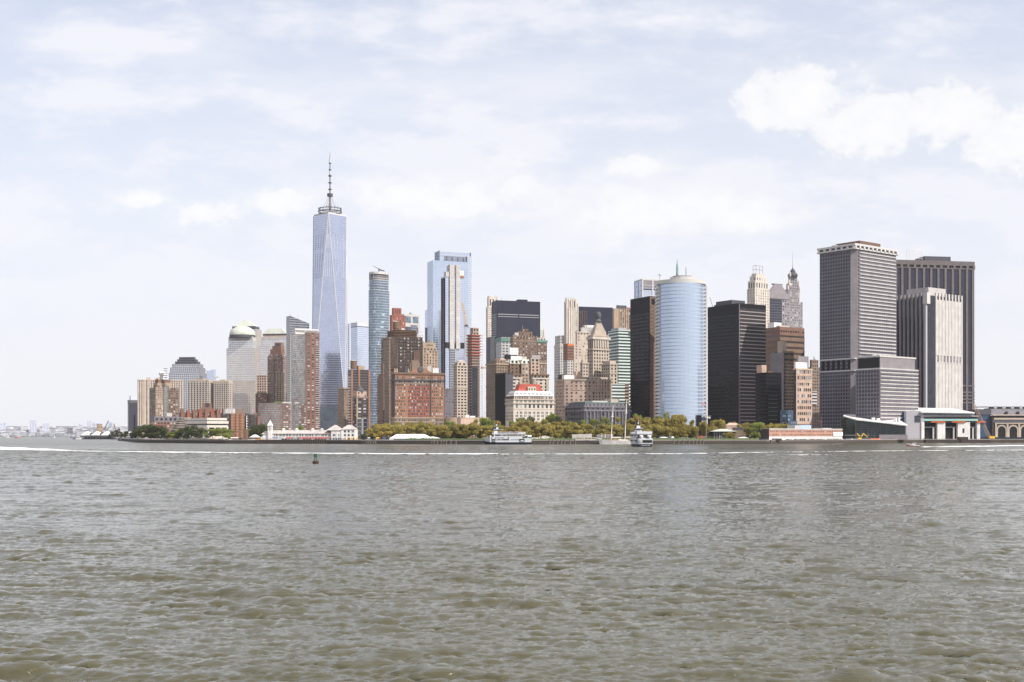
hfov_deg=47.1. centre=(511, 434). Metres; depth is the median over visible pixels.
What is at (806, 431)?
brick building
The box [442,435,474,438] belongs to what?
round fort
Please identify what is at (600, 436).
memorial slab
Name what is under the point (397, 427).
tree
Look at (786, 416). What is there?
glass block
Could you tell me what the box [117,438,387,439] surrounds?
ground
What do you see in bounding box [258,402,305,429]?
apartment block
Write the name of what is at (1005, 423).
ferry house
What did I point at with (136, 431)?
tree
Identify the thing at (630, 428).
tree
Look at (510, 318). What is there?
office slab
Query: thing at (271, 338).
office tower
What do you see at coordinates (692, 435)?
tree
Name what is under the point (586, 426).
tree
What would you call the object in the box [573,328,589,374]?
masonry block
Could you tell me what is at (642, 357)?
office tower
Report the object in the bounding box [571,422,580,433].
tree
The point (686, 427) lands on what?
tree
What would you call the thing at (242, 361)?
office tower
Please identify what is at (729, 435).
tree
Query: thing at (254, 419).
brick block
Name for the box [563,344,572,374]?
unfinished block
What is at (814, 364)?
masonry tower
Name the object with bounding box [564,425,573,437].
tree
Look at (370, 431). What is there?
tree
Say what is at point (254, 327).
office tower
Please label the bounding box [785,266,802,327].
art deco tower
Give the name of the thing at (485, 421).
tree
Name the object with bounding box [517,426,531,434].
tree
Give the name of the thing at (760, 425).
tree
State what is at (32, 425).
tower
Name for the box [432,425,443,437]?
tree
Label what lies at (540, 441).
sea wall
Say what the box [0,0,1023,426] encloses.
sky
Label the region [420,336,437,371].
office block
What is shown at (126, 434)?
tree
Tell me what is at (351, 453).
wake foam
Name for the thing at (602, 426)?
tree
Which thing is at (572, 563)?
water
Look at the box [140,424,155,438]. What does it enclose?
tree
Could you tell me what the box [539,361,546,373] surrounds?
masonry block
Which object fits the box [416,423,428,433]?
tree
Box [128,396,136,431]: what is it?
office tower
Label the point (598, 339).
masonry tower
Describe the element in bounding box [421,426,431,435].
tree
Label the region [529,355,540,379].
masonry block
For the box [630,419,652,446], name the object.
ferry
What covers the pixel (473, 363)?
skyscraper
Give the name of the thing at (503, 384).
masonry block
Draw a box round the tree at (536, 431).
[528,424,540,437]
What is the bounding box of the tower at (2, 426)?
[0,423,5,429]
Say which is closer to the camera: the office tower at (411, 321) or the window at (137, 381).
the window at (137, 381)
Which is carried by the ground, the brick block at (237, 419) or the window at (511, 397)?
the brick block at (237, 419)
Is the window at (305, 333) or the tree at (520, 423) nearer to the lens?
the tree at (520, 423)
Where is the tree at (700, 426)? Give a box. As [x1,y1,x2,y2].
[698,421,705,435]
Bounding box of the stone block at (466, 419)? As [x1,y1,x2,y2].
[456,415,487,438]
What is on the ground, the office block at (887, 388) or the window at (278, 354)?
the office block at (887, 388)
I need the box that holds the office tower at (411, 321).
[401,313,418,336]
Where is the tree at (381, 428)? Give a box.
[372,425,388,439]
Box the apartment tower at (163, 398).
[149,368,178,423]
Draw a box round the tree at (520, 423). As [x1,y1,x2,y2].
[510,420,525,426]
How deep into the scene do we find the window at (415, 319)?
2131.35 m
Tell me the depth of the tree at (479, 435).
1028.61 m
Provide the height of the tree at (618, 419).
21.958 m
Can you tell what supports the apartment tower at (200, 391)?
on the ground
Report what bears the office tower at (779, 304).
on the ground
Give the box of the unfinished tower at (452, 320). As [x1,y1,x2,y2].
[441,265,464,388]
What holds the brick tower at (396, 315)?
on the ground
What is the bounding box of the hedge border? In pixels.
[406,438,758,439]
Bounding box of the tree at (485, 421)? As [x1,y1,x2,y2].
[479,417,490,425]
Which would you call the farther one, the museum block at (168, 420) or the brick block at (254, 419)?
the museum block at (168, 420)
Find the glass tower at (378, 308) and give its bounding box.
[368,266,389,427]
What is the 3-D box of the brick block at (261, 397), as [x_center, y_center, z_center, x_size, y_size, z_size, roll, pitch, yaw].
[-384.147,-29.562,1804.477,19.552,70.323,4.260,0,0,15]
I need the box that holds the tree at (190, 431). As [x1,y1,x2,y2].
[184,425,197,437]
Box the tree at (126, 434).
[121,431,129,436]
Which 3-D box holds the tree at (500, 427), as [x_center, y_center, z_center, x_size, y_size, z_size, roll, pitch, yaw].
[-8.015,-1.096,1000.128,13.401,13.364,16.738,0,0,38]
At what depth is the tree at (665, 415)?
1111.46 m
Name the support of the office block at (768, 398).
on the ground
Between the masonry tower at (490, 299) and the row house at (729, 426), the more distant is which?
the masonry tower at (490, 299)
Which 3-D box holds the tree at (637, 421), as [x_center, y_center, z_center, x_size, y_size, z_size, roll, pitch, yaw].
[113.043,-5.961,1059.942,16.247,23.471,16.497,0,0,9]
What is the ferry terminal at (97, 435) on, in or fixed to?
on the water
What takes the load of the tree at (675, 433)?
on the lawn
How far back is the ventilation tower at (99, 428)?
2121.63 m
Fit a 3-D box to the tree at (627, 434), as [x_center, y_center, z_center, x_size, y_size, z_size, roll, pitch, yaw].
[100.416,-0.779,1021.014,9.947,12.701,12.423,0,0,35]
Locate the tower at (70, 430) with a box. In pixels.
[67,428,72,433]
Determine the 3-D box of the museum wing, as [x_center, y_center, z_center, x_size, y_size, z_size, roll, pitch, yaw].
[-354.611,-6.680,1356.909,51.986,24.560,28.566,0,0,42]
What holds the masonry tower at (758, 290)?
on the ground
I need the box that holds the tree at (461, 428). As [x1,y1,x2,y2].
[454,424,467,438]
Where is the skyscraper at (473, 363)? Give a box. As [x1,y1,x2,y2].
[466,328,485,417]
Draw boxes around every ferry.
[484,422,531,444]
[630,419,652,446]
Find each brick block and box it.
[179,403,222,417]
[222,409,248,436]
[248,413,259,437]
[255,392,267,414]
[733,427,745,438]
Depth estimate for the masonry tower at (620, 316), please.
1654.69 m
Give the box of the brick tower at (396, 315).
[390,308,405,330]
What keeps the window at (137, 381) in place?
in the apartment tower at (144, 386)
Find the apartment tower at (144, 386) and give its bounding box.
[137,377,183,437]
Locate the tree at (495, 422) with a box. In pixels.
[492,420,500,425]
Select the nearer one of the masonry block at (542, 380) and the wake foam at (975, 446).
the wake foam at (975, 446)
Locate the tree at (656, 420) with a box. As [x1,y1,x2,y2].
[653,417,666,437]
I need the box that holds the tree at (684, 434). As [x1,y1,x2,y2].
[675,427,688,437]
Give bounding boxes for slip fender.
[924,437,990,442]
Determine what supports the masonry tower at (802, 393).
on the ground
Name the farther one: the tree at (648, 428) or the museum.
the museum
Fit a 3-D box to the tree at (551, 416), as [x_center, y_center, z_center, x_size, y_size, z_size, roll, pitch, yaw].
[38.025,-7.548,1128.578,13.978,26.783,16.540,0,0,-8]
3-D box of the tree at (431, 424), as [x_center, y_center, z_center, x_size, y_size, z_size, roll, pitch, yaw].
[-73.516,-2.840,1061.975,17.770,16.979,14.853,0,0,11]
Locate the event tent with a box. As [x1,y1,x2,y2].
[389,434,439,439]
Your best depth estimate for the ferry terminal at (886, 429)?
1144.30 m
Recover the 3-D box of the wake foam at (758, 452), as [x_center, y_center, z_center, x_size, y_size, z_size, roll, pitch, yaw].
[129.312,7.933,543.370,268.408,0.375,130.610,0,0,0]
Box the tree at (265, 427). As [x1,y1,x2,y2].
[256,424,267,437]
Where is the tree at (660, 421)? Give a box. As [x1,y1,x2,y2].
[655,418,666,425]
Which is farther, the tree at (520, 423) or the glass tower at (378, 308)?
the glass tower at (378, 308)
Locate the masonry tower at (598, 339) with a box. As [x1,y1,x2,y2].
[586,312,610,376]
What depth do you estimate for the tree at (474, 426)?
1023.12 m
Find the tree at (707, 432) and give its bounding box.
[702,421,717,435]
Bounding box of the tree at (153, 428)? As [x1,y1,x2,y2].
[147,425,166,436]
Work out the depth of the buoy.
320.57 m
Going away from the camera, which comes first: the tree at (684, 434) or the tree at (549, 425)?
the tree at (549, 425)
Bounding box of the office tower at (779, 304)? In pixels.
[769,283,789,326]
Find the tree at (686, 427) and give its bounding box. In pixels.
[677,424,689,437]
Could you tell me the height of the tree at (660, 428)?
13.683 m
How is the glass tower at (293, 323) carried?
on the ground
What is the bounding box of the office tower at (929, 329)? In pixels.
[896,287,962,409]
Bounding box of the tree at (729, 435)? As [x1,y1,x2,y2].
[722,432,735,438]
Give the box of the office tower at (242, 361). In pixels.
[227,326,258,414]
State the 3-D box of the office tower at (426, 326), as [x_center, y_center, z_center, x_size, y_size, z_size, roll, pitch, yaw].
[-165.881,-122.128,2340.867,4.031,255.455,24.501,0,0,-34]
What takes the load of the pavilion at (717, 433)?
on the lawn
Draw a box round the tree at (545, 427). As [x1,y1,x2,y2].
[535,424,549,438]
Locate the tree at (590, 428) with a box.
[588,424,595,436]
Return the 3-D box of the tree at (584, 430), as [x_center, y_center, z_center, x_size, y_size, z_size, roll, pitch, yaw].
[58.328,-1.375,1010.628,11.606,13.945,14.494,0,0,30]
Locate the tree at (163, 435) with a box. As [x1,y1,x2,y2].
[155,429,168,438]
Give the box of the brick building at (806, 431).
[749,425,842,439]
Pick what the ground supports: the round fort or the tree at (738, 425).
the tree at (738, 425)
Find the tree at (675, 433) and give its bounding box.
[670,426,679,438]
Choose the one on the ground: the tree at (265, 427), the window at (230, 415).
the tree at (265, 427)
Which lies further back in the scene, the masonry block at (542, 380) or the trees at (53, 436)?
the trees at (53, 436)
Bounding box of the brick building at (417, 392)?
[390,360,445,436]
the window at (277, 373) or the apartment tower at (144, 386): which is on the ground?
the apartment tower at (144, 386)
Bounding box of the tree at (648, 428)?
[640,424,653,435]
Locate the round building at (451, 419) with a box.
[444,417,456,424]
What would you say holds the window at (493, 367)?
in the masonry block at (493, 367)
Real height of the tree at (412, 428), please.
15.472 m
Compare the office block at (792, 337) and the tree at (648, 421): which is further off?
the office block at (792, 337)
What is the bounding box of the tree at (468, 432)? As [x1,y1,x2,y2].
[462,424,479,436]
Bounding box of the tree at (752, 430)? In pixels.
[746,427,760,437]
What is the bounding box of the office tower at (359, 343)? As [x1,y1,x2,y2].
[350,322,368,369]
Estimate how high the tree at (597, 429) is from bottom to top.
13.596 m
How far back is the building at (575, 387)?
1292.73 m
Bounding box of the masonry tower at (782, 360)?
[770,341,793,420]
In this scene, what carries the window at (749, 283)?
in the masonry tower at (758, 290)
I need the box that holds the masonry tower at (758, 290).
[747,265,768,327]
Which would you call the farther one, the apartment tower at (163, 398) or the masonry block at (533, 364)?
the apartment tower at (163, 398)
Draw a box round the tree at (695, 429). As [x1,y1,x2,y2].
[687,426,698,437]
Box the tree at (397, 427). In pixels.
[392,425,407,433]
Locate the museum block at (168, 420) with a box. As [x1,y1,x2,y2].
[150,413,178,438]
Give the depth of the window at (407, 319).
2124.08 m
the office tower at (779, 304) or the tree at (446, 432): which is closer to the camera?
the tree at (446, 432)
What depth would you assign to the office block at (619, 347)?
1423.94 m
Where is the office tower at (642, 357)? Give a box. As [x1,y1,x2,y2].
[630,296,655,438]
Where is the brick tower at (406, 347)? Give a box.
[381,321,422,436]
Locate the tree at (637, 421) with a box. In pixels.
[632,415,643,426]
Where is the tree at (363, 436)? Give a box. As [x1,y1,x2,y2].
[359,434,365,439]
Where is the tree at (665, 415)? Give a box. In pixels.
[658,411,669,418]
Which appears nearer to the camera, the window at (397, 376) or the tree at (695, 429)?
the tree at (695, 429)
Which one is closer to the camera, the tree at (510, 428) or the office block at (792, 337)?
the tree at (510, 428)
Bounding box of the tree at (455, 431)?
[448,425,460,435]
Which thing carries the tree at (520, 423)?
on the lawn
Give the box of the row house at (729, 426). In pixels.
[725,421,736,429]
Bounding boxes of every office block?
[257,375,266,391]
[337,388,348,427]
[352,386,367,427]
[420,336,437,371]
[444,388,452,416]
[495,337,509,362]
[537,338,547,373]
[608,328,629,406]
[612,383,628,404]
[755,365,781,436]
[766,322,804,370]
[855,355,918,425]
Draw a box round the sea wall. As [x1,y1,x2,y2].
[118,437,1023,443]
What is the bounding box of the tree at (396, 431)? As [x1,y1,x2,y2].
[388,426,399,435]
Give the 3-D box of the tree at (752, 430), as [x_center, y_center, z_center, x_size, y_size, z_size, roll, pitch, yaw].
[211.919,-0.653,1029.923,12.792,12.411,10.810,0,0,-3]
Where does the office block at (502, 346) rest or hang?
on the ground
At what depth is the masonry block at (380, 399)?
1265.70 m
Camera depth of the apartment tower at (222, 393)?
1701.95 m
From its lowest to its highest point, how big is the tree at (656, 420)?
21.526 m
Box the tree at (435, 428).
[420,425,436,436]
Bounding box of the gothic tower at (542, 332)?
[540,318,544,337]
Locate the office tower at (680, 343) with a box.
[654,261,706,438]
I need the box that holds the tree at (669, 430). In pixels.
[661,426,673,437]
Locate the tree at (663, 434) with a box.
[657,426,667,436]
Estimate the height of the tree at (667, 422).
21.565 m
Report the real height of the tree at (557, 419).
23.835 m
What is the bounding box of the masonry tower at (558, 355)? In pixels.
[554,335,563,413]
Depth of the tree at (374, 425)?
1073.74 m
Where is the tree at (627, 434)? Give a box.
[622,428,631,436]
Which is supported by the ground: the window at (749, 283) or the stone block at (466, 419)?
the stone block at (466, 419)
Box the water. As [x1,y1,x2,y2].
[0,437,1023,681]
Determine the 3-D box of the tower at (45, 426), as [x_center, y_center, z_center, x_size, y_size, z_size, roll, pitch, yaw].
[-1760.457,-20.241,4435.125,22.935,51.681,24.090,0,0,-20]
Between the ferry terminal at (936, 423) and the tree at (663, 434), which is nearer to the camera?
the tree at (663, 434)
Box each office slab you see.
[486,299,539,362]
[578,306,612,334]
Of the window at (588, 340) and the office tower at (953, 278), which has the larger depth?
the office tower at (953, 278)
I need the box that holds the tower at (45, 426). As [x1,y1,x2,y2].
[42,422,48,431]
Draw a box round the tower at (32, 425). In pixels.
[29,419,36,431]
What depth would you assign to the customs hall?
1204.02 m
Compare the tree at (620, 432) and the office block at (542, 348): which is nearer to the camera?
the tree at (620, 432)
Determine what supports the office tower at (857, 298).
on the ground
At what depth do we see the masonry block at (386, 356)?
1285.05 m
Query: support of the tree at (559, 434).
on the lawn
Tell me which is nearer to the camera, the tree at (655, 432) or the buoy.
the buoy
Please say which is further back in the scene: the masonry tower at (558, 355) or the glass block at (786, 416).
the masonry tower at (558, 355)
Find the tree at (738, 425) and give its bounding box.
[736,422,748,436]
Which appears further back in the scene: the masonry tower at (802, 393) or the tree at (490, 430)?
the masonry tower at (802, 393)
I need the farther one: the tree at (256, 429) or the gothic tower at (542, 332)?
the gothic tower at (542, 332)
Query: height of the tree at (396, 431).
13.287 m
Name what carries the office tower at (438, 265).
on the ground
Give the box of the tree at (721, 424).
[714,419,725,428]
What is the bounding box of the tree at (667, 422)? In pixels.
[663,417,671,427]
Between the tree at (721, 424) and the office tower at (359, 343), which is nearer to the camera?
the tree at (721, 424)
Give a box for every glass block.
[357,418,367,438]
[780,410,796,436]
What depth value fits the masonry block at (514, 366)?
1447.13 m
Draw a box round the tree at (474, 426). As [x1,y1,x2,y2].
[467,422,484,437]
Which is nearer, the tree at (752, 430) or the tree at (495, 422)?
the tree at (752, 430)
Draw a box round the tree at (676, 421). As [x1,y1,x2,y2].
[670,417,684,427]
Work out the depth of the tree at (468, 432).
1026.78 m
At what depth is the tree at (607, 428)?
1013.21 m
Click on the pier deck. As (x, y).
(287, 441)
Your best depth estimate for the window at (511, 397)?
1188.01 m
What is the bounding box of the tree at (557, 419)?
[552,416,563,436]
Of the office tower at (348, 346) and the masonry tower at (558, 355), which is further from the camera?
the office tower at (348, 346)
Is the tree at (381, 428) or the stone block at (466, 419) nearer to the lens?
the tree at (381, 428)
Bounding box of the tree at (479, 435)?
[476,425,486,437]
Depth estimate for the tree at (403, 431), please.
1028.89 m
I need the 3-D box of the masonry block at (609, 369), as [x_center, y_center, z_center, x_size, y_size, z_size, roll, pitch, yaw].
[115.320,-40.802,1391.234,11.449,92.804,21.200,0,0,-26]
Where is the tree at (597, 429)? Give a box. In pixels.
[589,427,600,437]
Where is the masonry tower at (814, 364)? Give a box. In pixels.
[809,356,819,428]
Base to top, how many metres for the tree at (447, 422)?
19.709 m
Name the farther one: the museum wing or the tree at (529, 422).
the museum wing
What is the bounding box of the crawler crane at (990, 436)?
[973,404,994,438]
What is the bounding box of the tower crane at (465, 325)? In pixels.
[461,303,468,362]
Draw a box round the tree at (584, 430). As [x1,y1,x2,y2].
[573,425,587,433]
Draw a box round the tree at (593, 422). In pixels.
[590,418,598,438]
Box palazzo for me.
[504,375,554,438]
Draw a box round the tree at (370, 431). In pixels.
[365,428,380,436]
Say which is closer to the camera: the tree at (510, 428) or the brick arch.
the tree at (510, 428)
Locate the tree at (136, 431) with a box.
[132,425,145,437]
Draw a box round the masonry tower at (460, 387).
[453,360,467,416]
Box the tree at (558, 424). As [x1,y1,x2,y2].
[554,422,564,437]
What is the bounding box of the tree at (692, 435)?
[687,428,695,437]
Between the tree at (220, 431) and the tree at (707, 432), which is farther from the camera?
the tree at (220, 431)
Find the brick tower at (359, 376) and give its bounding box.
[348,360,369,429]
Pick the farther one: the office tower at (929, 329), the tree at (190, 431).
the office tower at (929, 329)
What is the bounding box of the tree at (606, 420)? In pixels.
[599,416,611,425]
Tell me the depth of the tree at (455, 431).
1026.39 m
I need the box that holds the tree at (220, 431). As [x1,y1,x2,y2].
[216,428,231,437]
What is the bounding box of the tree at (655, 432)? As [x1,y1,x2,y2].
[649,424,660,437]
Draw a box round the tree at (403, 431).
[399,424,416,433]
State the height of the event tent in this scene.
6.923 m
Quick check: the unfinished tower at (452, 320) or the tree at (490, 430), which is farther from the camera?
the unfinished tower at (452, 320)
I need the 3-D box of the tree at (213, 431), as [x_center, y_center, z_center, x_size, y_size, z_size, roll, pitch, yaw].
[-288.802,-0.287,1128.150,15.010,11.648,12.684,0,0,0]
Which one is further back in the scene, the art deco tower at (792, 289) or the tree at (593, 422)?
the art deco tower at (792, 289)
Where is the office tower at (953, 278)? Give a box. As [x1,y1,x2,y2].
[896,249,974,410]
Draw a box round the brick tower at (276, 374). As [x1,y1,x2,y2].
[267,343,285,402]
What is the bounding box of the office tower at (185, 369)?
[169,357,206,412]
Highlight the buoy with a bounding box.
[313,453,318,463]
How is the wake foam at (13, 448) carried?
on the water
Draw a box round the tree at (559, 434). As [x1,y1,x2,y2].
[556,426,566,437]
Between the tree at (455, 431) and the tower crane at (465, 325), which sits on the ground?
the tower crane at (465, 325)
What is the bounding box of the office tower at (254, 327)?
[231,319,261,348]
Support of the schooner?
on the water
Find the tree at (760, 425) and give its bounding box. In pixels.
[746,422,764,436]
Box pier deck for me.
[257,438,342,443]
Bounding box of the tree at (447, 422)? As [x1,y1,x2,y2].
[445,420,453,428]
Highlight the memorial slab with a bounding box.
[596,434,602,438]
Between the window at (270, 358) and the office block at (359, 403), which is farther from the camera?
the window at (270, 358)
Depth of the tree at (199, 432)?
1131.94 m
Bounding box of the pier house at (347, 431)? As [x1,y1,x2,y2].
[261,420,357,440]
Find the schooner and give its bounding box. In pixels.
[587,400,634,443]
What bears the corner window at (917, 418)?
in the ferry terminal at (936, 423)
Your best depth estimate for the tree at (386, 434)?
1034.21 m
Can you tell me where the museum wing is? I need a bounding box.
[183,418,228,438]
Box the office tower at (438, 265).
[427,251,471,414]
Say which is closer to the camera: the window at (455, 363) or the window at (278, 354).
the window at (455, 363)
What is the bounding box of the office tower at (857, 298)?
[817,241,898,428]
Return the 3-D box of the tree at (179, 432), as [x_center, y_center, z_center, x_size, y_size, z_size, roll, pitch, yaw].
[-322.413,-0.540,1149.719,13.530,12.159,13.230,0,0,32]
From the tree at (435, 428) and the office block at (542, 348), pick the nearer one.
the tree at (435, 428)
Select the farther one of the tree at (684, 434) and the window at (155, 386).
the window at (155, 386)
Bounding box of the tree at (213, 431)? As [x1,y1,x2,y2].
[203,428,216,438]
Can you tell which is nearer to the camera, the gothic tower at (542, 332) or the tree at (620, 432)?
the tree at (620, 432)
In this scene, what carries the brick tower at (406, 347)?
on the ground
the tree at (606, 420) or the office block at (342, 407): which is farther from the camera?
the office block at (342, 407)
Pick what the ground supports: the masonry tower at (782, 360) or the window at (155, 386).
the masonry tower at (782, 360)
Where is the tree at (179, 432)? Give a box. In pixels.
[174,428,186,438]
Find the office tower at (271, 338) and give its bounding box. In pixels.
[259,329,285,374]
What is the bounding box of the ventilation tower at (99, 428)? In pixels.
[97,424,101,432]
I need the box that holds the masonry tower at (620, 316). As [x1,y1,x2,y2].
[612,305,629,329]
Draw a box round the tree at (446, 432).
[440,426,452,437]
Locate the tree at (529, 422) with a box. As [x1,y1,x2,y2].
[526,420,537,425]
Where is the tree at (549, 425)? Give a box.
[541,423,551,435]
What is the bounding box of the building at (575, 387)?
[555,371,611,437]
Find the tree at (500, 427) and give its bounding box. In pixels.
[493,426,507,433]
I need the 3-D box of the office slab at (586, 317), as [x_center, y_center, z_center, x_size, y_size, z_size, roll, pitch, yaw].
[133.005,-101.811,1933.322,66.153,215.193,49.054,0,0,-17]
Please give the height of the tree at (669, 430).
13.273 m
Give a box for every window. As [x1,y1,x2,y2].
[137,381,181,425]
[151,386,177,420]
[230,415,247,435]
[268,354,285,401]
[270,358,273,401]
[277,373,284,400]
[305,333,317,426]
[395,376,442,424]
[405,316,410,322]
[413,317,417,322]
[454,363,465,416]
[487,367,495,424]
[506,396,512,420]
[556,378,610,417]
[588,340,607,376]
[749,283,767,288]
[915,416,920,421]
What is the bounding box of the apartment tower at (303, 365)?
[287,328,319,429]
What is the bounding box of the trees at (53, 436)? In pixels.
[0,428,110,436]
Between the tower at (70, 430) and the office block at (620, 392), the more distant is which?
the tower at (70, 430)
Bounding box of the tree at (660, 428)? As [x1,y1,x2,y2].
[652,426,662,436]
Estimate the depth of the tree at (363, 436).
1055.06 m
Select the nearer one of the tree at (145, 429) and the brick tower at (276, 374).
the tree at (145, 429)
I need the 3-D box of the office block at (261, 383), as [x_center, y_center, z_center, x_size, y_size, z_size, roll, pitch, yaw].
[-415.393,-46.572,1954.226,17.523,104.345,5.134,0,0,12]
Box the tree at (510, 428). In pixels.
[503,426,516,433]
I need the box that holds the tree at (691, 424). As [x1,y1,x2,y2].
[684,418,694,428]
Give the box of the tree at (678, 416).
[671,414,685,425]
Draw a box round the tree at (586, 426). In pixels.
[579,423,593,436]
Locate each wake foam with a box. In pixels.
[0,447,155,451]
[162,451,497,453]
[625,450,947,453]
[924,445,1023,446]
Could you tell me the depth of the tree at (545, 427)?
1001.23 m
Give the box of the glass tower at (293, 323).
[286,316,308,401]
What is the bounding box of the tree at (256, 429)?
[248,425,262,439]
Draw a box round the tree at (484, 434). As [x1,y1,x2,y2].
[481,426,490,436]
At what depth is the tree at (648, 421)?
1060.09 m
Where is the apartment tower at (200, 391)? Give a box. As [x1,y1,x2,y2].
[188,379,213,412]
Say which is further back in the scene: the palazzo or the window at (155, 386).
the window at (155, 386)
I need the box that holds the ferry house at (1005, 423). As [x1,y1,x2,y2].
[968,407,1023,438]
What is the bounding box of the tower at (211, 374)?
[205,369,218,380]
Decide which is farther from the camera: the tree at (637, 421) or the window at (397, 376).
the window at (397, 376)
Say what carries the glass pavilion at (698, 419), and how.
on the ground
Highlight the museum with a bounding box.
[170,417,189,438]
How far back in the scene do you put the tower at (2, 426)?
4505.04 m
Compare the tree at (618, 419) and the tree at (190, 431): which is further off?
the tree at (190, 431)
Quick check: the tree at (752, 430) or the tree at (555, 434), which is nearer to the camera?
the tree at (555, 434)
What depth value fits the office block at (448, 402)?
1502.28 m
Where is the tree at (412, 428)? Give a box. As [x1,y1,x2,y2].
[406,423,419,433]
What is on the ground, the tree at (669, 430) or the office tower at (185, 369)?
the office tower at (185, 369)
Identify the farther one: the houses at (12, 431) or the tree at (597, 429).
the houses at (12, 431)
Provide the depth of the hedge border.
997.45 m
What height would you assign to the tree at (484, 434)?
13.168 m
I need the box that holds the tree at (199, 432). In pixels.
[193,427,207,437]
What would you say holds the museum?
on the ground
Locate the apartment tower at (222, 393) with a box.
[213,380,232,412]
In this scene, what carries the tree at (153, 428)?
on the lawn
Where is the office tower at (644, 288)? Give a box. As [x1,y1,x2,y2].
[634,274,661,298]
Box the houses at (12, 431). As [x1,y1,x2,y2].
[0,426,127,436]
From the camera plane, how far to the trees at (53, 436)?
4311.32 m
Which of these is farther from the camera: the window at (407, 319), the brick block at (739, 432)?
the window at (407, 319)
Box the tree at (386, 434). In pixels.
[382,427,392,439]
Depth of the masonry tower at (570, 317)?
1753.02 m
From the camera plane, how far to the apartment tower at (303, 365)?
1607.94 m
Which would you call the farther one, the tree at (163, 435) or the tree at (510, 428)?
the tree at (163, 435)
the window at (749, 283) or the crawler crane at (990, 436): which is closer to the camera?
the crawler crane at (990, 436)
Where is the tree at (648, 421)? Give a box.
[643,417,657,426]
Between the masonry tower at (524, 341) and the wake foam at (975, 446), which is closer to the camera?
the wake foam at (975, 446)
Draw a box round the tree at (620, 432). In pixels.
[614,426,627,436]
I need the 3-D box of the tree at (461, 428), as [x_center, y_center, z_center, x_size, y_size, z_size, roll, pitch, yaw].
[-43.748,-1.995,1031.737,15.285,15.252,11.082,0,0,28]
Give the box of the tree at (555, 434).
[548,425,560,436]
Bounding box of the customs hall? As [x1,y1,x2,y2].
[564,399,631,438]
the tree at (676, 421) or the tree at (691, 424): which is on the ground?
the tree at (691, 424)
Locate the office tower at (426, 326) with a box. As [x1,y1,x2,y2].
[425,310,426,342]
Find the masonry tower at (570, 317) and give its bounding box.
[564,298,577,344]
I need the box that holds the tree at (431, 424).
[424,422,436,427]
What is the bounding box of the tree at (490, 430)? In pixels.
[485,425,493,436]
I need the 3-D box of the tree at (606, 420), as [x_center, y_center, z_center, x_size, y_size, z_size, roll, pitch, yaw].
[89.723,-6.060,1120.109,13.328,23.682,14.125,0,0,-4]
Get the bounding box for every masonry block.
[377,363,383,439]
[382,337,390,438]
[485,359,508,437]
[495,372,512,428]
[504,348,528,379]
[513,374,549,390]
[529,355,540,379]
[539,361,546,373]
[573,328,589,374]
[580,354,588,376]
[601,361,617,383]
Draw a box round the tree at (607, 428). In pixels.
[604,425,616,433]
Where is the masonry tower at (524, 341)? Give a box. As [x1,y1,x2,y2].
[510,325,536,362]
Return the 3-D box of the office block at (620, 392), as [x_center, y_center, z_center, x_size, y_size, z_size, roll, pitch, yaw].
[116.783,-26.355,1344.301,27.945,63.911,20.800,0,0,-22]
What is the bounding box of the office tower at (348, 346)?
[348,324,349,369]
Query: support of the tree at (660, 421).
on the lawn
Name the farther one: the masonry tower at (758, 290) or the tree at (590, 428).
the masonry tower at (758, 290)
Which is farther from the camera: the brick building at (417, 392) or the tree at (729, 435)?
the brick building at (417, 392)
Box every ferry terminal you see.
[73,431,116,438]
[841,414,907,439]
[903,408,986,438]
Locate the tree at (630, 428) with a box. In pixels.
[624,424,634,431]
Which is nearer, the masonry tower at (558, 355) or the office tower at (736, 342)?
the office tower at (736, 342)
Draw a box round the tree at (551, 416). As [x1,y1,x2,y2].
[545,413,556,437]
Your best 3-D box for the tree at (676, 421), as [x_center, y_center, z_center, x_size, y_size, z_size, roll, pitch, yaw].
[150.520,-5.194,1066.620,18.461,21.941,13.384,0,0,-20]
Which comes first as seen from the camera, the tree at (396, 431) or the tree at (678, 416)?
the tree at (396, 431)
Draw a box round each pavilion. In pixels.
[695,415,706,437]
[696,429,734,438]
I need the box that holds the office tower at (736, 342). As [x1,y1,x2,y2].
[708,299,765,438]
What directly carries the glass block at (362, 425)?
on the ground
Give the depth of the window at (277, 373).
1799.16 m
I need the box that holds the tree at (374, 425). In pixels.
[371,424,384,439]
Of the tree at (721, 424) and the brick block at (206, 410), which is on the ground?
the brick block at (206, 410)
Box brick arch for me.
[232,430,247,439]
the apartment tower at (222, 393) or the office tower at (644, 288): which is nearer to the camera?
the apartment tower at (222, 393)
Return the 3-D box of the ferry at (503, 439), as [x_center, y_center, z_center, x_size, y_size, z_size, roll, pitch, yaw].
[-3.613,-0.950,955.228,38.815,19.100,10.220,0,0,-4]
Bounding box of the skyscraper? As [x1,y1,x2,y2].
[312,158,347,429]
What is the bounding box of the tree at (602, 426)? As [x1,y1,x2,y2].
[597,424,608,433]
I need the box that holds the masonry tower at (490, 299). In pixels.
[486,296,497,337]
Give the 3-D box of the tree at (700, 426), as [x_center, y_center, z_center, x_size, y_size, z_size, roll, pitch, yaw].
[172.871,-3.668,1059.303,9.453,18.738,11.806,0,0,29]
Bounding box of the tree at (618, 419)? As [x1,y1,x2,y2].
[614,417,631,437]
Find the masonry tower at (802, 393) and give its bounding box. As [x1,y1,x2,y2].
[793,356,812,436]
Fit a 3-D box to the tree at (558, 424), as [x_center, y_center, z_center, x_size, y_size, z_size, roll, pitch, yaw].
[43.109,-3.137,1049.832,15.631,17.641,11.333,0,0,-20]

